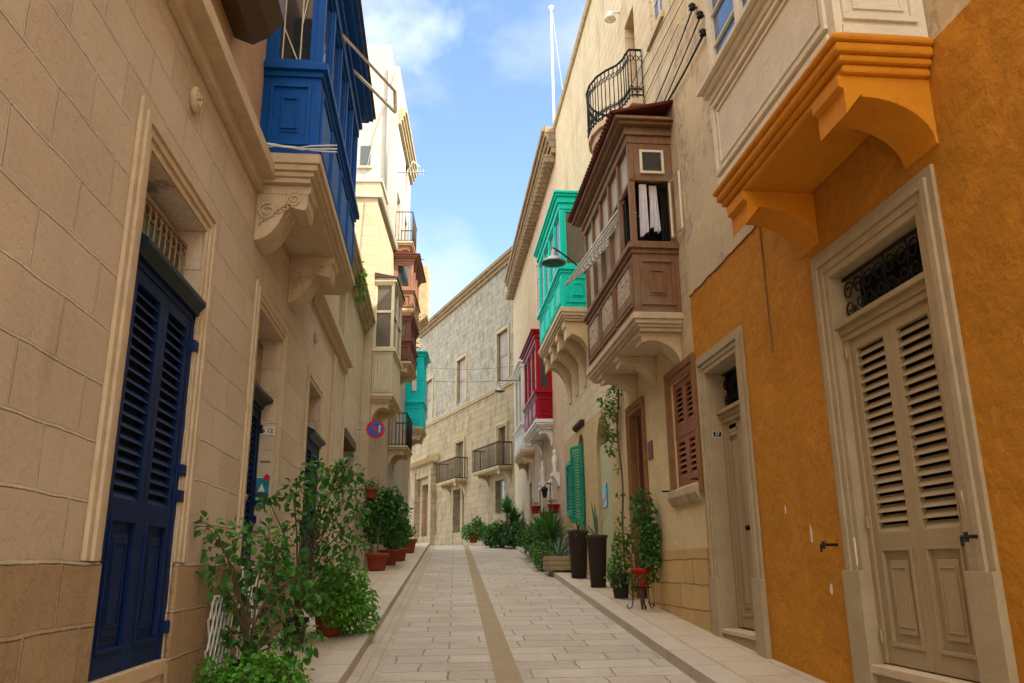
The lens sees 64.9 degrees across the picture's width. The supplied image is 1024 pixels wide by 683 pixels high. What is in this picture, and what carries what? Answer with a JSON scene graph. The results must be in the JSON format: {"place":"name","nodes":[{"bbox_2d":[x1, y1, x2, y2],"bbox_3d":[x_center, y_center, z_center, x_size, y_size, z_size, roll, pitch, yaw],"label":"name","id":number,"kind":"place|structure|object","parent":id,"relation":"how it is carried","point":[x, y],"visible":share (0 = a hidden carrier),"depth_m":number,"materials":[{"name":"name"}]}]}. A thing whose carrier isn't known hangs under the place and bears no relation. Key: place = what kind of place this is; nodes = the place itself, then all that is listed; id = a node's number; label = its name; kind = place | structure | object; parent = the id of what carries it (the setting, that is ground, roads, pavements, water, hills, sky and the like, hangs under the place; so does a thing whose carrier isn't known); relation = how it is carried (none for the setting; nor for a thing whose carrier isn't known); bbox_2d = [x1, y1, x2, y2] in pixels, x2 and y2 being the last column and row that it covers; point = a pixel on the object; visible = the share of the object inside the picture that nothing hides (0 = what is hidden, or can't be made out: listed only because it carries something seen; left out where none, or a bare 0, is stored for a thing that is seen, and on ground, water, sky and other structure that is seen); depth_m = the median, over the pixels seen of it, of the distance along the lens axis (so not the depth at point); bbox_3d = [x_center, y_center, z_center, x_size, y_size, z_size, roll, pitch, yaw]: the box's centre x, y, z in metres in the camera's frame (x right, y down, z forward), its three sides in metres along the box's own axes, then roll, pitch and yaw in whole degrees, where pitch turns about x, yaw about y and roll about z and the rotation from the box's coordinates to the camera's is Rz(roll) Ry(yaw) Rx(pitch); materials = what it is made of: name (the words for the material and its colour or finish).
{"place":"outdoors","nodes":[
{"label":"outdoors","id":0,"kind":"place"},
{"bbox_2d":[257,543,421,682],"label":"pavement","id":1,"kind":"structure","parent":0,"point":[380,580],"depth_m":10.24,"materials":[{"name":"beige stone"}]},
{"bbox_2d":[204,566,259,681],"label":"garden trellis","id":2,"kind":"object","parent":1,"relation":"on","point":[216,617],"visible":0.28,"depth_m":7.34,"materials":[{"name":"white paint"}]},
{"bbox_2d":[193,645,313,682],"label":"leafy shrub","id":3,"kind":"object","parent":1,"relation":"on","point":[255,672],"visible":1,"depth_m":6.78,"materials":[{"name":"green plant"}]},
{"bbox_2d":[194,510,342,671],"bbox_3d":[-2.420,2.343,7.346,1.003,1.515,1.667,-11,-19,34],"label":"ficus plant","id":4,"kind":"object","parent":1,"relation":"on","point":[241,619],"visible":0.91,"depth_m":7.47,"materials":[{"name":"green plant"}]},
{"bbox_2d":[255,453,371,643],"bbox_3d":[-2.507,2.444,9.650,1.610,2.246,0.998,13,-21,-41],"label":"ficus plant","id":5,"kind":"object","parent":1,"relation":"on","point":[341,479],"visible":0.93,"depth_m":9.79,"materials":[{"name":"green plant"}]},
{"bbox_2d":[304,560,381,635],"bbox_3d":[-2.161,3.264,10.212,0.997,1.004,0.990,1,-16,-5],"label":"round bush","id":6,"kind":"object","parent":1,"relation":"on","point":[353,608],"visible":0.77,"depth_m":10.08,"materials":[{"name":"green plant"}]},
{"bbox_2d":[358,486,413,569],"bbox_3d":[-3.292,4.842,20.942,0.998,2.120,1.657,-11,-19,32],"label":"potted tree","id":7,"kind":"object","parent":1,"relation":"on","point":[386,518],"visible":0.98,"depth_m":20.79,"materials":[{"name":"green plant"}]},
{"bbox_2d":[373,521,411,564],"bbox_3d":[-3.317,5.525,22.203,1.082,1.220,0.886,1,-16,-5],"label":"potted plant","id":8,"kind":"object","parent":1,"relation":"on","point":[392,557],"visible":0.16,"depth_m":21.92,"materials":[{"name":"green plant"}]},
{"bbox_2d":[391,516,414,560],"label":"potted plant","id":9,"kind":"object","parent":1,"relation":"on","point":[401,555],"visible":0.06,"depth_m":23.43,"materials":[{"name":"green plant"}]},
{"bbox_2d":[402,522,417,552],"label":"potted plant","id":10,"kind":"object","parent":1,"relation":"on","point":[410,547],"visible":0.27,"depth_m":27.37,"materials":[{"name":"green plant"}]},
{"bbox_2d":[361,0,585,318],"label":"sky","id":11,"kind":"structure","parent":0,"point":[476,75],"materials":[{"name":"blue"}]},
{"bbox_2d":[376,545,696,682],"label":"road","id":12,"kind":"structure","parent":0,"point":[554,630],"depth_m":11.00,"materials":[{"name":"beige stone"}]},
{"bbox_2d":[346,546,435,682],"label":"road gutter","id":13,"kind":"object","parent":12,"relation":"on","point":[370,665],"visible":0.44,"depth_m":10.93,"materials":[{"name":"beige stone"}]},
{"bbox_2d":[461,516,488,542],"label":"garden shrub","id":14,"kind":"object","parent":12,"relation":"on","point":[473,532],"visible":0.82,"depth_m":35.11,"materials":[{"name":"green plant"}]},
{"bbox_2d":[464,545,523,682],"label":"road strip","id":15,"kind":"object","parent":12,"relation":"on","point":[505,668],"visible":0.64,"depth_m":10.75,"materials":[{"name":"brown stone"}]},
{"bbox_2d":[479,518,525,548],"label":"garden shrub","id":16,"kind":"object","parent":12,"relation":"on","point":[492,538],"visible":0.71,"depth_m":32.62,"materials":[{"name":"green plant"}]},
{"bbox_2d":[491,493,522,545],"bbox_3d":[-0.041,7.193,32.721,1.725,2.112,1.792,1,-16,-5],"label":"yucca","id":17,"kind":"object","parent":12,"relation":"on","point":[507,504],"visible":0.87,"depth_m":32.58,"materials":[{"name":"plant"}]},
{"bbox_2d":[514,545,747,682],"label":"kerb","id":18,"kind":"structure","parent":12,"relation":"on","point":[694,665],"depth_m":9.99,"materials":[{"name":"stone"}]},
{"bbox_2d":[515,522,545,557],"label":"garden shrub","id":19,"kind":"object","parent":18,"relation":"on","point":[526,536],"visible":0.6,"depth_m":25.10,"materials":[{"name":"green plant"}]},
{"bbox_2d":[529,531,561,571],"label":"fern bush","id":20,"kind":"object","parent":18,"relation":"on","point":[537,546],"visible":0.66,"depth_m":21.55,"materials":[{"name":"green plant"}]},
{"bbox_2d":[522,545,826,682],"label":"pavement","id":21,"kind":"structure","parent":0,"point":[748,665],"depth_m":9.18,"materials":[{"name":"beige stone"}]},
{"bbox_2d":[525,505,565,554],"bbox_3d":[1.022,5.442,22.883,1.760,1.769,3.626,1,-16,-5],"label":"cordyline","id":22,"kind":"object","parent":21,"relation":"on","point":[548,523],"visible":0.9,"depth_m":22.04,"materials":[{"name":"plant"}]},
{"bbox_2d":[541,532,570,570],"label":"agave","id":23,"kind":"object","parent":21,"relation":"on","point":[559,561],"visible":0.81,"depth_m":19.55,"materials":[{"name":"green plant"}]},
{"bbox_2d":[567,517,589,577],"bbox_3d":[1.520,4.612,18.134,0.715,1.361,0.690,1,-16,-5],"label":"tall planter","id":24,"kind":"object","parent":21,"relation":"on","point":[578,548],"visible":0.98,"depth_m":17.97,"materials":[{"name":"brown plastic"}]},
{"bbox_2d":[580,502,609,586],"bbox_3d":[1.679,4.052,16.236,0.766,1.709,0.454,1,-16,-5],"label":"tall planter","id":25,"kind":"object","parent":21,"relation":"on","point":[597,547],"visible":1,"depth_m":16.04,"materials":[{"name":"brown plastic"}]},
{"bbox_2d":[596,385,625,570],"bbox_3d":[1.981,2.656,15.493,0.600,4.206,0.957,1,-16,-5],"label":"wall vine","id":26,"kind":"object","parent":21,"relation":"on","point":[610,411],"depth_m":15.70,"materials":[{"name":"green plant"}]},
{"bbox_2d":[604,527,632,597],"bbox_3d":[1.928,3.917,14.334,0.531,1.218,0.636,-8,-17,24],"label":"leafy plant","id":27,"kind":"object","parent":21,"relation":"on","point":[618,581],"visible":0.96,"depth_m":14.21,"materials":[{"name":"green plant"}]},
{"bbox_2d":[626,486,661,609],"bbox_3d":[2.103,3.254,12.796,0.627,1.906,0.600,1,-16,-5],"label":"climbing plant","id":28,"kind":"object","parent":21,"relation":"on","point":[639,577],"visible":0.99,"depth_m":12.72,"materials":[{"name":"green plant"}]},
{"bbox_3d":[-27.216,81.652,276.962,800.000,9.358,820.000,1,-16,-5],"label":"ground","id":29,"kind":"structure","parent":0,"visible":0},
{"bbox_2d":[0,0,396,682],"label":"limestone townhouse","id":30,"kind":"structure","parent":29,"relation":"on","point":[184,318],"depth_m":5.98,"materials":[{"name":"stone"}]},
{"bbox_2d":[87,232,205,682],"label":"door","id":31,"kind":"structure","parent":30,"relation":"in","point":[130,625],"depth_m":5.70,"materials":[{"name":"blue paint"}]},
{"bbox_2d":[238,381,272,609],"bbox_3d":[-3.069,1.822,9.205,0.240,2.730,1.495,1,-16,-5],"label":"door","id":32,"kind":"structure","parent":30,"relation":"in","point":[261,399],"depth_m":9.82,"materials":[{"name":"blue paint"}]},
{"bbox_2d":[255,474,269,502],"bbox_3d":[-3.079,1.805,9.926,0.175,0.350,0.020,1,-16,-5],"label":"ceramic picture","id":33,"kind":"object","parent":30,"relation":"attached to","point":[262,485],"visible":0.79,"depth_m":9.93,"materials":[{"name":"blue ceramic"}]},
{"bbox_2d":[260,427,274,435],"bbox_3d":[-3.083,1.127,10.116,0.200,0.110,0.018,1,-16,-5],"label":"house number tile","id":34,"kind":"object","parent":30,"relation":"attached to","point":[268,431],"visible":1,"depth_m":10.11,"materials":[{"name":"white ceramic"}]},
{"bbox_2d":[267,143,336,152],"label":"loose cables","id":35,"kind":"object","parent":30,"relation":"attached to","point":[298,148],"visible":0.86,"depth_m":8.84,"materials":[{"name":"white paint"}]},
{"bbox_2d":[299,427,325,600],"bbox_3d":[-3.218,2.793,12.830,0.210,2.670,1.395,1,-16,-5],"label":"door","id":36,"kind":"structure","parent":30,"relation":"in","point":[315,441],"depth_m":12.93,"materials":[{"name":"blue paint"}]},
{"bbox_2d":[353,261,367,304],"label":"ledge fern","id":37,"kind":"object","parent":30,"relation":"on","point":[361,298],"visible":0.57,"depth_m":18.53,"materials":[{"name":"green plant"}]},
{"bbox_2d":[355,420,384,440],"bbox_3d":[-3.574,2.244,20.317,0.735,0.535,0.066,1,-16,-5],"label":"no parking sign","id":38,"kind":"object","parent":30,"relation":"attached to","point":[374,429],"visible":1,"depth_m":20.31,"materials":[{"name":"blue metal"}]},
{"bbox_2d":[363,477,384,498],"bbox_3d":[-3.584,3.798,20.899,0.603,0.556,0.389,1,-16,-5],"label":"hanging pot","id":39,"kind":"object","parent":30,"relation":"attached to","point":[371,491],"visible":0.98,"depth_m":20.81,"materials":[{"name":"ceramic"}]},
{"bbox_2d":[307,543,432,682],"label":"kerb","id":40,"kind":"structure","parent":29,"relation":"on","point":[340,661],"depth_m":9.72,"materials":[{"name":"stone"}]},
{"bbox_2d":[354,178,405,568],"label":"corner house","id":41,"kind":"structure","parent":29,"relation":"on","point":[382,367],"depth_m":22.68,"materials":[{"name":"beige paint"}]},
{"bbox_2d":[356,45,425,549],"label":"tall pale house","id":42,"kind":"structure","parent":29,"relation":"on","point":[386,151],"depth_m":28.21,"materials":[{"name":"white paint"}]},
{"bbox_2d":[360,146,370,165],"bbox_3d":[-5.101,-6.450,28.078,0.350,0.800,0.030,0,-16,-2],"label":"window","id":43,"kind":"structure","parent":42,"relation":"in","point":[365,150],"depth_m":28.06,"materials":[{"name":"grey glass"}]},
{"bbox_2d":[401,266,430,547],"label":"turquoise balcony house","id":44,"kind":"structure","parent":29,"relation":"on","point":[416,409],"depth_m":31.27,"materials":[{"name":"beige stone"}]},
{"bbox_2d":[406,457,410,518],"bbox_3d":[-4.103,6.184,31.870,0.111,4.000,0.111,8,-18,-27],"label":"drain pipe","id":45,"kind":"object","parent":44,"relation":"attached to","point":[409,467],"visible":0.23,"depth_m":31.96,"materials":[{"name":"metal"}]},
{"bbox_2d":[409,245,514,545],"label":"weathered palazzo","id":46,"kind":"structure","parent":29,"relation":"on","point":[462,470],"depth_m":43.28,"materials":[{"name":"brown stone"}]},
{"bbox_2d":[424,493,427,535],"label":"door","id":47,"kind":"structure","parent":46,"relation":"in","point":[426,495],"depth_m":48.69,"materials":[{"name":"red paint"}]},
{"bbox_2d":[426,380,431,419],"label":"window","id":48,"kind":"structure","parent":46,"relation":"in","point":[429,385],"depth_m":50.19,"materials":[{"name":"beige wood"}]},
{"bbox_2d":[458,500,459,531],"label":"door","id":49,"kind":"structure","parent":46,"relation":"in","point":[458,500],"depth_m":43.44,"materials":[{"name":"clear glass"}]},
{"bbox_2d":[459,442,462,476],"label":"door","id":50,"kind":"structure","parent":46,"relation":"in","point":[461,444],"depth_m":43.99,"materials":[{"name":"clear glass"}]},
{"bbox_2d":[459,357,465,402],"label":"window","id":51,"kind":"structure","parent":46,"relation":"in","point":[462,364],"depth_m":44.98,"materials":[{"name":"beige wood"}]},
{"bbox_2d":[499,480,503,512],"bbox_3d":[-0.398,7.358,38.194,0.040,1.550,1.060,6,-17,-23],"label":"window","id":52,"kind":"structure","parent":46,"relation":"in","point":[501,483],"depth_m":38.42,"materials":[{"name":"grey glass"}]},
{"bbox_2d":[499,329,508,380],"bbox_3d":[-0.328,0.676,39.551,0.050,2.450,1.400,6,-17,-23],"label":"window","id":53,"kind":"structure","parent":46,"relation":"in","point":[503,337],"depth_m":39.76,"materials":[{"name":"beige wood"}]},
{"bbox_2d":[502,427,505,465],"bbox_3d":[-0.259,5.019,38.466,0.040,1.900,0.960,6,-17,-23],"label":"door","id":54,"kind":"structure","parent":46,"relation":"in","point":[503,429],"depth_m":38.72,"materials":[{"name":"brown wood"}]},
{"bbox_2d":[511,243,535,531],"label":"end house","id":55,"kind":"structure","parent":29,"relation":"on","point":[524,458],"depth_m":31.89,"materials":[{"name":"beige stone"}]},
{"bbox_2d":[494,380,518,392],"bbox_3d":[0.024,1.694,30.870,1.405,0.551,0.398,2,-16,-11],"label":"street lamp","id":56,"kind":"object","parent":55,"relation":"attached to","point":[499,390],"visible":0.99,"depth_m":30.71,"materials":[{"name":"grey metal"}]},
{"bbox_2d":[504,126,566,555],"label":"pink house","id":57,"kind":"structure","parent":29,"relation":"on","point":[542,410],"depth_m":26.15,"materials":[{"name":"paint"}]},
{"bbox_2d":[530,498,540,513],"bbox_3d":[0.793,5.574,27.305,0.372,0.536,0.372,-4,-16,13],"label":"hanging pot","id":58,"kind":"object","parent":57,"relation":"attached to","point":[535,509],"visible":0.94,"depth_m":27.17,"materials":[{"name":"ceramic"}]},
{"bbox_2d":[536,263,539,315],"bbox_3d":[0.951,-1.931,28.847,0.050,2.000,0.900,1,-16,-5],"label":"window","id":59,"kind":"structure","parent":57,"relation":"in","point":[537,268],"depth_m":29.08,"materials":[{"name":"white paint"}]},
{"bbox_2d":[541,483,552,497],"bbox_3d":[1.055,4.538,24.596,0.382,0.453,0.225,1,-16,-5],"label":"wall lantern","id":60,"kind":"object","parent":57,"relation":"attached to","point":[544,489],"depth_m":24.52,"materials":[{"name":"black metal"}]},
{"bbox_2d":[547,497,559,513],"bbox_3d":[1.191,4.716,23.204,0.374,0.479,0.374,1,-16,-5],"label":"hanging pot","id":61,"kind":"object","parent":57,"relation":"attached to","point":[554,507],"visible":0.91,"depth_m":23.07,"materials":[{"name":"ceramic"}]},
{"bbox_2d":[548,5,561,121],"bbox_3d":[1.587,-8.820,28.180,0.505,6.900,0.205,1,-16,-5],"label":"flagpole","id":62,"kind":"object","parent":57,"relation":"on","point":[551,7],"visible":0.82,"depth_m":28.43,"materials":[{"name":"white metal"}]},
{"bbox_2d":[533,190,625,582],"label":"stone house","id":63,"kind":"structure","parent":29,"relation":"on","point":[588,461],"depth_m":19.14,"materials":[{"name":"beige stone"}]},
{"bbox_2d":[601,483,607,507],"bbox_3d":[1.993,3.318,17.363,0.024,0.480,0.480,1,-16,-5],"label":"ceramic picture","id":64,"kind":"object","parent":63,"relation":"attached to","point":[604,496],"visible":1,"depth_m":17.32},
{"bbox_2d":[553,0,711,631],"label":"cream house","id":65,"kind":"structure","parent":29,"relation":"on","point":[612,154],"depth_m":13.06,"materials":[{"name":"paint"}]},
{"bbox_2d":[541,247,585,272],"bbox_3d":[1.163,-1.378,15.259,0.450,0.381,2.058,-10,-18,29],"label":"street lamp","id":66,"kind":"object","parent":65,"relation":"attached to","point":[553,260],"visible":0.95,"depth_m":14.52,"materials":[{"name":"grey metal"}]},
{"bbox_2d":[564,197,638,285],"bbox_3d":[1.657,-1.657,14.028,0.529,0.691,2.550,5,-17,-20],"label":"clothes airer","id":67,"kind":"object","parent":65,"relation":"attached to","point":[590,260],"visible":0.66,"depth_m":14.21,"materials":[{"name":"white paint"}]},
{"bbox_2d":[605,11,619,23],"bbox_3d":[2.036,-6.622,16.394,0.320,0.207,0.234,1,-16,-5],"label":"spotlight","id":68,"kind":"object","parent":65,"relation":"attached to","point":[610,17],"visible":1,"depth_m":16.35,"materials":[{"name":"white paint"}]},
{"bbox_2d":[636,414,647,598],"bbox_3d":[2.390,2.863,14.124,0.062,3.270,0.910,1,-16,-5],"label":"door","id":69,"kind":"structure","parent":65,"relation":"in","point":[639,426],"depth_m":14.66,"materials":[{"name":"brown wood"}]},
{"bbox_2d":[639,184,648,237],"bbox_3d":[2.023,-2.009,12.373,0.140,0.880,0.101,1,-16,-5],"label":"curtain","id":70,"kind":"object","parent":65,"relation":"hanging from","point":[643,216],"visible":1,"depth_m":12.36,"materials":[{"name":"white fabric"}]},
{"bbox_2d":[620,0,674,105],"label":"wall wire","id":71,"kind":"object","parent":65,"relation":"attached to","point":[652,43],"depth_m":13.56,"materials":[{"name":"black metal"}]},
{"bbox_2d":[648,440,652,459],"bbox_3d":[2.317,1.818,13.486,0.020,0.300,0.260,1,-16,-5],"label":"wall plaque","id":72,"kind":"object","parent":65,"relation":"attached to","point":[650,450],"depth_m":13.45,"materials":[{"name":"grey stone"}]},
{"bbox_2d":[648,185,660,232],"bbox_3d":[2.188,-2.044,12.439,0.160,0.780,0.102,1,-16,-5],"label":"curtain","id":73,"kind":"object","parent":65,"relation":"hanging from","point":[654,214],"visible":1,"depth_m":12.43,"materials":[{"name":"white fabric"}]},
{"bbox_2d":[652,0,661,24],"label":"window","id":74,"kind":"structure","parent":65,"relation":"in","point":[656,4],"depth_m":13.90,"materials":[{"name":"white paint"}]},
{"bbox_2d":[634,1,682,96],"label":"cable","id":75,"kind":"object","parent":65,"relation":"attached to","point":[660,45],"depth_m":13.21,"materials":[{"name":"black rubber"}]},
{"bbox_2d":[643,24,678,100],"bbox_3d":[2.289,-4.192,14.643,0.014,0.114,5.000,1,-16,-5],"label":"wall wire","id":76,"kind":"object","parent":65,"relation":"attached to","point":[661,61],"depth_m":13.11,"materials":[{"name":"black metal"}]},
{"bbox_2d":[660,187,670,241],"bbox_3d":[2.374,-1.915,12.462,0.140,1.020,0.102,1,-16,-5],"label":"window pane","id":77,"kind":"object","parent":65,"relation":"hanging from","point":[665,227],"visible":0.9,"depth_m":12.46,"materials":[{"name":"black glass"}]},
{"bbox_2d":[669,0,1023,682],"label":"ochre house","id":78,"kind":"structure","parent":29,"relation":"on","point":[852,175],"depth_m":6.68,"materials":[{"name":"paint"}]},
{"bbox_2d":[655,2,696,101],"bbox_3d":[2.420,-4.229,12.898,0.125,0.349,3.193,1,-16,-5],"label":"overhead cable","id":79,"kind":"object","parent":78,"relation":"attached to","point":[692,6],"visible":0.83,"depth_m":11.87,"materials":[{"name":"black rubber"}]},
{"bbox_2d":[664,10,704,100],"bbox_3d":[2.435,-3.981,12.689,0.125,0.259,3.462,1,-16,-5],"label":"overhead cable","id":80,"kind":"object","parent":78,"relation":"attached to","point":[700,14],"visible":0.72,"depth_m":11.46,"materials":[{"name":"black rubber"}]},
{"bbox_2d":[668,28,705,99],"bbox_3d":[2.487,-3.931,12.129,0.125,0.244,2.525,1,-16,-5],"label":"overhead cable","id":81,"kind":"object","parent":78,"relation":"attached to","point":[702,31],"visible":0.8,"depth_m":11.41,"materials":[{"name":"black metal"}]},
{"bbox_2d":[712,431,721,436],"bbox_3d":[2.708,1.223,10.639,0.124,0.084,0.012,1,-16,-5],"label":"house number plate","id":82,"kind":"object","parent":78,"relation":"attached to","point":[717,433],"visible":1,"depth_m":10.64,"materials":[{"name":"white ceramic"}]},
{"bbox_2d":[716,400,754,629],"bbox_3d":[2.892,2.085,9.807,0.230,2.700,1.170,1,-16,-5],"label":"door","id":83,"kind":"structure","parent":78,"relation":"in","point":[730,418],"depth_m":10.08,"materials":[{"name":"beige paint"}]},
{"bbox_2d":[834,272,980,681],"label":"door","id":84,"kind":"structure","parent":78,"relation":"in","point":[918,559],"depth_m":6.29,"materials":[{"name":"beige paint"}]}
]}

